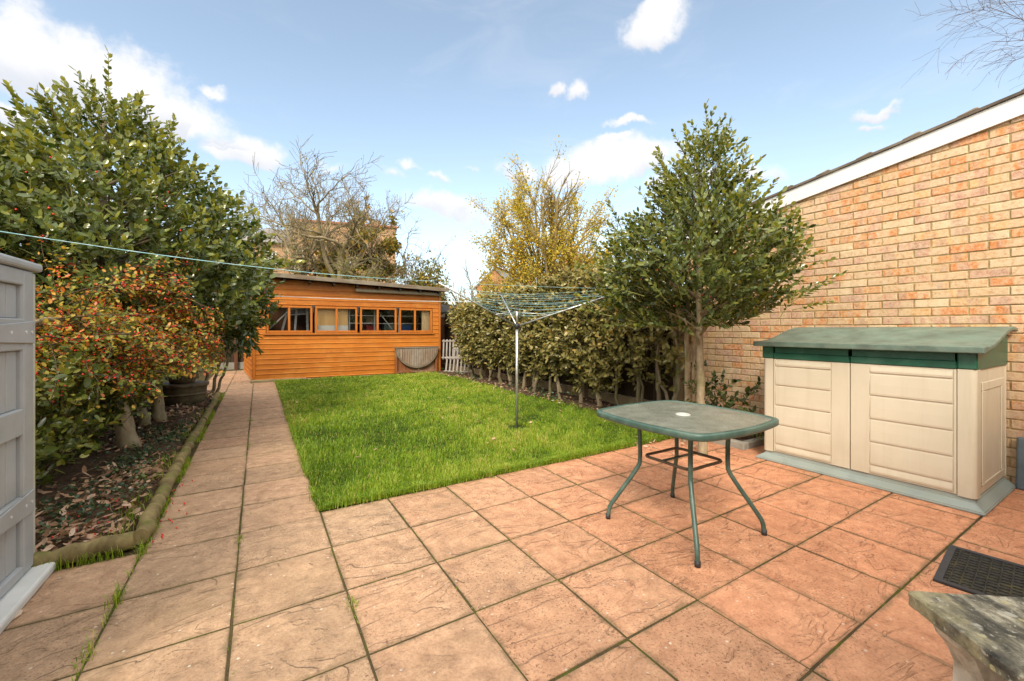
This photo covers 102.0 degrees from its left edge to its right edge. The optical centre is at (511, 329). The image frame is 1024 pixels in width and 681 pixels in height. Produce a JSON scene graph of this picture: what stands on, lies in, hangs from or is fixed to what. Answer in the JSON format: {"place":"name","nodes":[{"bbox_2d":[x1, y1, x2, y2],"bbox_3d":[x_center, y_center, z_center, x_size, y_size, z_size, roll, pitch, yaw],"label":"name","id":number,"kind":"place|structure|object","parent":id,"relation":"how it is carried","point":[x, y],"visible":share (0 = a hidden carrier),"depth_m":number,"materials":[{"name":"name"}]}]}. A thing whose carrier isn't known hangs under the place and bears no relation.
{"place":"outdoors","nodes":[
{"label":"outdoors","id":0,"kind":"place"},
{"bbox_2d":[35,390,214,551],"bbox_3d":[-4.628,1.167,4.671,1.780,0.150,6.600,0,0,-31],"label":"flower bed","id":1,"kind":"object","parent":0,"point":[69,470],"visible":0.12,"depth_m":3.30,"materials":[{"name":"soil"}]},
{"bbox_2d":[35,345,166,495],"bbox_3d":[-3.695,0.661,3.538,0.988,1.147,3.093,0,0,-31],"label":"broad leaved shrub","id":2,"kind":"object","parent":1,"relation":"on","point":[61,421],"visible":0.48,"depth_m":2.94,"materials":[{"name":"green plant"}]},
{"bbox_2d":[35,399,208,547],"bbox_3d":[-4.297,1.133,4.615,1.228,0.131,6.191,0,0,-31],"label":"ground ivy","id":3,"kind":"object","parent":1,"relation":"on","point":[91,505],"visible":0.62,"depth_m":3.17,"materials":[{"name":"green plant"}]},
{"bbox_2d":[35,390,214,551],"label":"leaf litter","id":4,"kind":"object","parent":1,"relation":"on","point":[85,533],"visible":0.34,"depth_m":2.84,"materials":[{"name":"brown plant"}]},
{"bbox_2d":[26,222,239,448],"bbox_3d":[-3.895,0.055,4.090,2.053,2.418,5.046,0,0,-31],"label":"berry shrub","id":5,"kind":"object","parent":1,"relation":"on","point":[110,334],"visible":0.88,"depth_m":3.36,"materials":[{"name":"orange plant"}]},
{"bbox_2d":[0,44,304,430],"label":"evergreen tree","id":6,"kind":"object","parent":1,"relation":"on","point":[55,205],"visible":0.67,"depth_m":4.23,"materials":[{"name":"green plant"}]},
{"bbox_2d":[162,380,208,405],"bbox_3d":[-5.237,1.020,6.585,0.704,0.340,0.704,0,0,-31],"label":"barrel planter","id":7,"kind":"object","parent":1,"relation":"on","point":[176,394],"visible":0.68,"depth_m":6.37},
{"bbox_2d":[165,373,198,383],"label":"soil","id":8,"kind":"structure","parent":7,"relation":"on","point":[180,381],"depth_m":6.42,"materials":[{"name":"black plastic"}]},
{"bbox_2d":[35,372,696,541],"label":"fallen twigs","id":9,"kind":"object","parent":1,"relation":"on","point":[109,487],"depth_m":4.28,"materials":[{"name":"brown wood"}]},
{"bbox_2d":[144,370,320,553],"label":"garden path","id":10,"kind":"structure","parent":0,"point":[271,488],"depth_m":3.44,"materials":[{"name":"brown stone"}]},
{"bbox_2d":[51,480,192,542],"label":"fallen berries","id":11,"kind":"object","parent":10,"relation":"on","point":[162,534],"visible":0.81,"depth_m":2.60,"materials":[{"name":"red plant"}]},
{"bbox_2d":[101,345,669,555],"bbox_3d":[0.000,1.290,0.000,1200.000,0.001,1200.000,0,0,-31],"label":"ground","id":12,"kind":"structure","parent":0,"point":[164,379],"depth_m":3.39,"materials":[{"name":"brown soil"}]},
{"bbox_2d":[231,155,378,276],"bbox_3d":[-8.094,-2.666,16.154,5.600,7.892,4.851,0,0,-31],"label":"bare tree","id":13,"kind":"object","parent":12,"relation":"on","point":[303,268],"visible":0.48,"depth_m":15.67,"materials":[{"name":"brown plant"}]},
{"bbox_2d":[243,219,396,282],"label":"brick house","id":14,"kind":"structure","parent":12,"relation":"on","point":[277,251],"depth_m":26.98,"materials":[{"name":"brick"}]},
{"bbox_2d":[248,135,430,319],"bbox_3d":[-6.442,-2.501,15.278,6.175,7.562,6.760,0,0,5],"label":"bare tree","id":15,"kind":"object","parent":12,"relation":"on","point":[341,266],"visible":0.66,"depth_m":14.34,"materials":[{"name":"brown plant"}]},
{"bbox_2d":[296,197,434,282],"bbox_3d":[-5.427,-1.820,16.243,4.839,6.201,3.379,0,0,-10],"label":"yellowing tree","id":16,"kind":"object","parent":12,"relation":"on","point":[392,247],"visible":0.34,"depth_m":15.97,"materials":[{"name":"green plant"}]},
{"bbox_2d":[387,236,455,284],"bbox_3d":[-4.255,-1.493,19.492,3.021,5.547,3.181,0,0,-31],"label":"leafless sapling","id":17,"kind":"object","parent":12,"relation":"on","point":[420,262],"visible":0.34,"depth_m":19.00,"materials":[{"name":"brown wood"}]},
{"bbox_2d":[405,250,510,305],"bbox_3d":[-2.137,-0.922,16.692,4.735,4.403,2.946,0,0,17],"label":"yellow green bush","id":18,"kind":"object","parent":12,"relation":"on","point":[422,276],"visible":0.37,"depth_m":16.49,"materials":[{"name":"green plant"}]},
{"bbox_2d":[458,279,490,304],"bbox_3d":[-1.109,-0.456,18.109,4.539,3.471,2.484,0,0,9],"label":"orange green bush","id":19,"kind":"object","parent":12,"relation":"on","point":[476,291],"visible":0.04,"depth_m":17.68,"materials":[{"name":"yellow plant"}]},
{"bbox_2d":[473,268,531,299],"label":"gabled house","id":20,"kind":"structure","parent":12,"relation":"on","point":[478,288],"depth_m":40.00,"materials":[{"name":"orange brick"}]},
{"bbox_2d":[465,135,632,292],"bbox_3d":[1.782,-4.009,22.507,7.827,10.578,7.304,0,0,-31],"label":"yellow leaved tree","id":21,"kind":"object","parent":12,"relation":"on","point":[556,250],"visible":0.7,"depth_m":21.59,"materials":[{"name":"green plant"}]},
{"bbox_2d":[545,251,598,278],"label":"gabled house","id":22,"kind":"structure","parent":12,"relation":"on","point":[573,261],"depth_m":36.00,"materials":[{"name":"orange brick"}]},
{"bbox_2d":[384,310,393,314],"bbox_3d":[-3.494,-0.469,11.980,0.343,0.155,0.360,0,0,-28],"label":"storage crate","id":23,"kind":"object","parent":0,"point":[388,312],"visible":0.66,"depth_m":11.82,"materials":[{"name":"plastic"}]},
{"bbox_2d":[401,311,410,315],"bbox_3d":[-3.161,-0.455,12.159,0.316,0.128,0.360,0,0,-28],"label":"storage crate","id":24,"kind":"object","parent":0,"point":[405,313],"visible":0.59,"depth_m":12.02,"materials":[{"name":"plastic"}]},
{"bbox_2d":[274,369,674,511],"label":"lawn","id":25,"kind":"structure","parent":0,"point":[511,426],"depth_m":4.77,"materials":[{"name":"plant"}]},
{"bbox_2d":[243,272,448,382],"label":"garden shed","id":26,"kind":"structure","parent":25,"relation":"on","point":[299,352],"depth_m":10.57,"materials":[{"name":"wood"}]},
{"bbox_2d":[269,311,287,329],"bbox_3d":[-5.662,-0.201,10.031,0.449,0.484,0.032,0,0,-28],"label":"pole","id":27,"kind":"object","parent":26,"relation":"in","point":[278,320],"visible":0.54,"depth_m":10.04,"materials":[{"name":"white plastic"}]},
{"bbox_2d":[266,305,314,332],"bbox_3d":[-5.311,-0.243,9.980,1.032,0.667,0.063,0,0,-28],"label":"window","id":28,"kind":"structure","parent":26,"relation":"in","point":[284,306],"depth_m":9.98,"materials":[{"name":"orange wood"}]},
{"bbox_2d":[281,308,308,330],"bbox_3d":[-5.478,-0.262,10.471,0.614,0.654,0.060,0,0,-28],"label":"stool","id":29,"kind":"object","parent":26,"relation":"in","point":[295,322],"visible":0.69,"depth_m":10.45,"materials":[{"name":"plastic"}]},
{"bbox_2d":[317,308,347,324],"bbox_3d":[-4.584,0.040,10.532,0.772,1.180,0.020,0,0,-28],"label":"plywood sheet","id":30,"kind":"object","parent":26,"relation":"in","point":[325,316],"visible":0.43,"depth_m":10.51,"materials":[{"name":"beige wood"}]},
{"bbox_2d":[317,325,347,330],"bbox_3d":[-4.560,0.267,10.488,0.772,0.726,0.020,0,0,-28],"label":"white panel","id":31,"kind":"object","parent":26,"relation":"attached to","point":[331,327],"visible":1,"depth_m":10.48,"materials":[{"name":"plastic"}]},
{"bbox_2d":[315,306,359,332],"bbox_3d":[-4.396,-0.243,10.472,1.042,0.667,0.063,0,0,-28],"label":"window","id":32,"kind":"structure","parent":26,"relation":"in","point":[325,307],"depth_m":10.44,"materials":[{"name":"orange wood"}]},
{"bbox_2d":[360,307,398,332],"bbox_3d":[-3.495,-0.243,10.956,0.991,0.667,0.063,0,0,-28],"label":"window","id":33,"kind":"structure","parent":26,"relation":"in","point":[377,330],"depth_m":10.92,"materials":[{"name":"orange wood"}]},
{"bbox_2d":[348,307,421,332],"bbox_3d":[-3.643,0.255,11.912,2.020,1.850,0.420,0,0,-28],"label":"shelf unit","id":34,"kind":"object","parent":26,"relation":"on","point":[374,316],"visible":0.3,"depth_m":11.80,"materials":[{"name":"metal"}]},
{"bbox_2d":[350,317,364,322],"bbox_3d":[-4.314,-0.249,11.540,0.369,0.140,0.360,0,0,-28],"label":"storage crate","id":35,"kind":"object","parent":34,"relation":"on","point":[352,319],"visible":0.66,"depth_m":11.40,"materials":[{"name":"plastic"}]},
{"bbox_2d":[362,310,375,314],"bbox_3d":[-4.005,-0.454,11.706,0.447,0.124,0.360,0,0,-28],"label":"storage crate","id":36,"kind":"object","parent":34,"relation":"on","point":[364,312],"visible":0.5,"depth_m":11.54,"materials":[{"name":"plastic"}]},
{"bbox_2d":[363,317,375,322],"bbox_3d":[-3.990,-0.260,11.714,0.346,0.163,0.360,0,0,-28],"label":"storage crate","id":37,"kind":"object","parent":34,"relation":"on","point":[368,319],"visible":0.75,"depth_m":11.56,"materials":[{"name":"plastic"}]},
{"bbox_2d":[364,325,375,329],"bbox_3d":[-3.983,0.000,11.718,0.329,0.210,0.360,0,0,-28],"label":"storage crate","id":38,"kind":"object","parent":34,"relation":"on","point":[369,327],"visible":0.7,"depth_m":11.56,"materials":[{"name":"plastic"}]},
{"bbox_2d":[381,324,394,332],"bbox_3d":[-3.549,-0.019,11.951,0.359,0.247,0.360,0,0,-28],"label":"storage crate","id":39,"kind":"object","parent":34,"relation":"on","point":[385,327],"visible":0.7,"depth_m":11.80,"materials":[{"name":"plastic"}]},
{"bbox_2d":[397,325,411,332],"bbox_3d":[-3.153,-0.012,12.164,0.335,0.232,0.360,0,0,-28],"label":"storage crate","id":40,"kind":"object","parent":34,"relation":"on","point":[405,327],"visible":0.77,"depth_m":12.02,"materials":[{"name":"plastic"}]},
{"bbox_2d":[399,308,431,331],"bbox_3d":[-2.648,-0.237,11.416,0.912,0.655,0.055,0,0,-28],"label":"window","id":41,"kind":"structure","parent":26,"relation":"in","point":[400,309],"depth_m":11.39,"materials":[{"name":"orange wood"}]},
{"bbox_2d":[394,347,438,373],"bbox_3d":[-2.590,0.844,11.325,1.224,0.713,0.110,0,0,-28],"label":"folding table","id":42,"kind":"object","parent":26,"relation":"attached to","point":[412,359],"visible":0.98,"depth_m":11.28,"materials":[{"name":"grey wood"}]},
{"bbox_2d":[422,311,431,332],"bbox_3d":[-2.376,0.060,11.696,0.351,1.140,0.020,0,0,-28],"label":"curtain","id":43,"kind":"object","parent":26,"relation":"attached to","point":[425,320],"visible":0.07,"depth_m":11.67,"materials":[{"name":"beige fabric"}]},
{"bbox_2d":[441,314,444,367],"bbox_3d":[-2.205,0.370,12.945,1.250,1.680,0.066,0,0,-31],"label":"brown fence","id":44,"kind":"object","parent":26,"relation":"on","point":[442,330],"visible":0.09,"depth_m":12.97,"materials":[{"name":"brown wood"}]},
{"bbox_2d":[441,304,456,313],"bbox_3d":[-2.170,-0.636,12.935,1.212,0.313,0.200,0,0,-31],"label":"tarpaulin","id":45,"kind":"object","parent":44,"relation":"on","point":[445,309],"visible":0.25,"depth_m":12.96,"materials":[{"name":"grey plastic"}]},
{"bbox_2d":[441,339,459,358],"bbox_3d":[-1.721,0.573,11.789,0.549,0.570,0.031,0,-10,2],"label":"slatted panel","id":46,"kind":"object","parent":26,"relation":"attached to","point":[446,341],"visible":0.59,"depth_m":11.80,"materials":[{"name":"white wood"}]},
{"bbox_2d":[434,280,603,428],"bbox_3d":[0.154,0.365,4.758,1.936,1.771,1.838,0,0,32],"label":"rotary dryer","id":47,"kind":"object","parent":25,"relation":"on","point":[516,324],"visible":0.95,"depth_m":5.08,"materials":[{"name":"metal"}]},
{"bbox_2d":[0,231,425,280],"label":"washing line","id":48,"kind":"object","parent":47,"relation":"attached to","point":[195,259],"visible":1,"depth_m":2.94,"materials":[{"name":"white plastic"}]},
{"bbox_2d":[0,369,1023,680],"bbox_3d":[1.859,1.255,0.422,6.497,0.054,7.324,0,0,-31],"label":"patio","id":49,"kind":"structure","parent":0,"point":[550,631],"depth_m":1.97,"materials":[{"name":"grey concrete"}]},
{"bbox_2d":[0,253,55,633],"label":"tool store","id":50,"kind":"structure","parent":49,"relation":"on","point":[22,580],"depth_m":1.94,"materials":[{"name":"grey plastic"}]},
{"bbox_2d":[0,264,34,598],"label":"door","id":51,"kind":"structure","parent":50,"relation":"in","point":[17,325],"depth_m":1.94,"materials":[{"name":"grey plastic"}]},
{"bbox_2d":[31,531,135,566],"bbox_3d":[-2.290,1.180,2.194,0.446,0.117,0.120,0,0,-31],"label":"edging log","id":52,"kind":"object","parent":49,"relation":"on","point":[102,544],"visible":0.79,"depth_m":2.19,"materials":[{"name":"brown wood"}]},
{"bbox_2d":[135,461,182,544],"bbox_3d":[-2.494,1.179,2.954,0.104,0.116,1.460,0,0,-33],"label":"edging log","id":53,"kind":"object","parent":49,"relation":"on","point":[148,518],"visible":0.98,"depth_m":2.68,"materials":[{"name":"brown wood"}]},
{"bbox_2d":[172,418,205,463],"bbox_3d":[-3.443,1.184,4.468,0.112,0.105,1.991,0,0,-31],"label":"edging log","id":54,"kind":"object","parent":49,"relation":"on","point":[187,447],"visible":0.94,"depth_m":4.24,"materials":[{"name":"brown wood"}]},
{"bbox_2d":[173,326,243,370],"bbox_3d":[-9.027,0.330,12.261,2.600,1.800,0.120,0,0,-31],"label":"back fence","id":55,"kind":"object","parent":49,"relation":"on","point":[237,362],"visible":0.06,"depth_m":12.59,"materials":[{"name":"concrete"}]},
{"bbox_2d":[200,391,220,420],"bbox_3d":[-4.694,1.180,6.494,0.112,0.106,2.626,0,0,-31],"label":"edging log","id":56,"kind":"object","parent":49,"relation":"on","point":[212,404],"visible":0.91,"depth_m":6.21,"materials":[{"name":"brown wood"}]},
{"bbox_2d":[35,392,740,680],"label":"weeds","id":57,"kind":"object","parent":49,"relation":"on","point":[185,467],"visible":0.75,"depth_m":2.31,"materials":[{"name":"green plant"}]},
{"bbox_2d":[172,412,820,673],"bbox_3d":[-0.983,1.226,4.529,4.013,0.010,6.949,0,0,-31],"label":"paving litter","id":58,"kind":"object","parent":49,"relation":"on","point":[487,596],"visible":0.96,"depth_m":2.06,"materials":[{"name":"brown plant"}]},
{"bbox_2d":[597,400,778,567],"bbox_3d":[1.067,0.879,2.590,0.867,0.703,0.867,0,0,-31],"label":"patio table","id":59,"kind":"object","parent":49,"relation":"on","point":[690,422],"visible":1,"depth_m":2.48,"materials":[{"name":"green paint"}]},
{"bbox_2d":[572,99,846,456],"bbox_3d":[1.654,-0.500,4.081,2.221,3.509,2.486,0,0,-31],"label":"holly tree","id":60,"kind":"object","parent":49,"relation":"on","point":[725,274],"visible":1,"depth_m":3.71,"materials":[{"name":"green plant"}]},
{"bbox_2d":[677,360,724,402],"bbox_3d":[1.944,0.555,4.347,0.346,0.617,0.477,0,0,-31],"label":"trunk sprout","id":61,"kind":"object","parent":60,"relation":"attached to","point":[695,383],"visible":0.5,"depth_m":4.35,"materials":[{"name":"green plant"}]},
{"bbox_2d":[711,432,763,449],"bbox_3d":[2.396,1.208,4.936,0.840,0.105,1.200,0,0,-31],"label":"planting corner","id":62,"kind":"object","parent":49,"relation":"on","point":[744,443],"visible":0.28,"depth_m":4.32,"materials":[{"name":"concrete"}]},
{"bbox_2d":[705,369,763,440],"bbox_3d":[2.419,0.792,4.521,0.867,0.686,1.041,0,0,-8],"label":"shrub","id":63,"kind":"object","parent":62,"relation":"on","point":[731,400],"visible":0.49,"depth_m":4.46,"materials":[{"name":"green plant"}]},
{"bbox_2d":[686,89,1023,484],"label":"brick extension","id":64,"kind":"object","parent":49,"relation":"on","point":[925,228],"visible":0.41,"depth_m":3.72,"materials":[{"name":"brick"}]},
{"bbox_2d":[753,327,1017,515],"bbox_3d":[3.113,0.605,3.587,1.005,1.250,1.480,0,0,-31],"label":"storage box","id":65,"kind":"object","parent":49,"relation":"on","point":[918,413],"visible":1,"depth_m":3.17,"materials":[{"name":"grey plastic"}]},
{"bbox_2d":[774,347,850,468],"bbox_3d":[2.608,0.650,3.635,0.036,0.983,0.583,0,0,-31],"label":"door","id":66,"kind":"structure","parent":65,"relation":"in","point":[812,398],"depth_m":3.59,"materials":[{"name":"beige plastic"}]},
{"bbox_2d":[850,349,956,493],"bbox_3d":[2.921,0.650,3.124,0.036,0.983,0.603,0,0,-31],"label":"door","id":67,"kind":"structure","parent":65,"relation":"in","point":[904,416],"depth_m":3.08,"materials":[{"name":"beige plastic"}]},
{"bbox_2d":[908,591,1023,680],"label":"stone bench","id":68,"kind":"object","parent":49,"relation":"on","point":[982,636],"visible":1,"depth_m":1.17,"materials":[{"name":"grey stone"}]},
{"bbox_2d":[933,544,1023,596],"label":"doormat","id":69,"kind":"object","parent":49,"relation":"on","point":[969,571],"visible":0.94,"depth_m":2.07,"materials":[{"name":"rubber"}]},
{"bbox_2d":[1016,437,1023,489],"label":"plastic panel","id":70,"kind":"object","parent":49,"relation":"on","point":[1020,464],"visible":1,"depth_m":3.18,"materials":[{"name":"grey plastic"}]},
{"bbox_2d":[0,0,1023,304],"label":"sky","id":71,"kind":"structure","parent":0,"point":[442,91],"materials":[{"name":"blue"}]},
{"bbox_2d":[435,370,616,410],"bbox_3d":[0.061,1.190,8.713,0.800,0.106,7.600,0,0,-31],"label":"hedge bed","id":72,"kind":"object","parent":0,"point":[586,401],"visible":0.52,"depth_m":7.89,"materials":[{"name":"soil"}]},
{"bbox_2d":[444,356,473,372],"bbox_3d":[-1.434,0.969,11.262,0.848,0.470,0.030,0,-14,14],"label":"slatted panel","id":73,"kind":"object","parent":72,"relation":"on","point":[454,358],"visible":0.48,"depth_m":11.30,"materials":[{"name":"white wood"}]},
{"bbox_2d":[443,285,684,404],"bbox_3d":[0.090,0.320,9.381,0.245,1.860,8.530,0,0,-31],"label":"boundary fence","id":74,"kind":"object","parent":72,"relation":"on","point":[627,394],"visible":0.17,"depth_m":6.69,"materials":[{"name":"brown wood"}]},
{"bbox_2d":[445,258,694,406],"bbox_3d":[0.491,0.078,8.061,1.383,2.375,6.645,0,0,-31],"label":"laurel hedge","id":75,"kind":"object","parent":72,"relation":"on","point":[482,335],"visible":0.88,"depth_m":6.70,"materials":[{"name":"green plant"}]},
{"bbox_2d":[265,295,458,301],"bbox_3d":[-2.209,-0.553,7.700,4.154,0.083,0.012,0,0,-39],"label":"washing line","id":76,"kind":"object","parent":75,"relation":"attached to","point":[366,299],"visible":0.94,"depth_m":7.35,"materials":[{"name":"white plastic"}]},
{"bbox_2d":[450,370,755,438],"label":"weeds","id":77,"kind":"object","parent":72,"relation":"on","point":[541,391],"visible":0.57,"depth_m":7.53,"materials":[{"name":"green plant"}]},
{"bbox_2d":[905,0,1023,90],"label":"leafless tree","id":78,"kind":"object","parent":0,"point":[1020,18],"visible":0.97,"depth_m":9.08,"materials":[{"name":"brown wood"}]}
]}

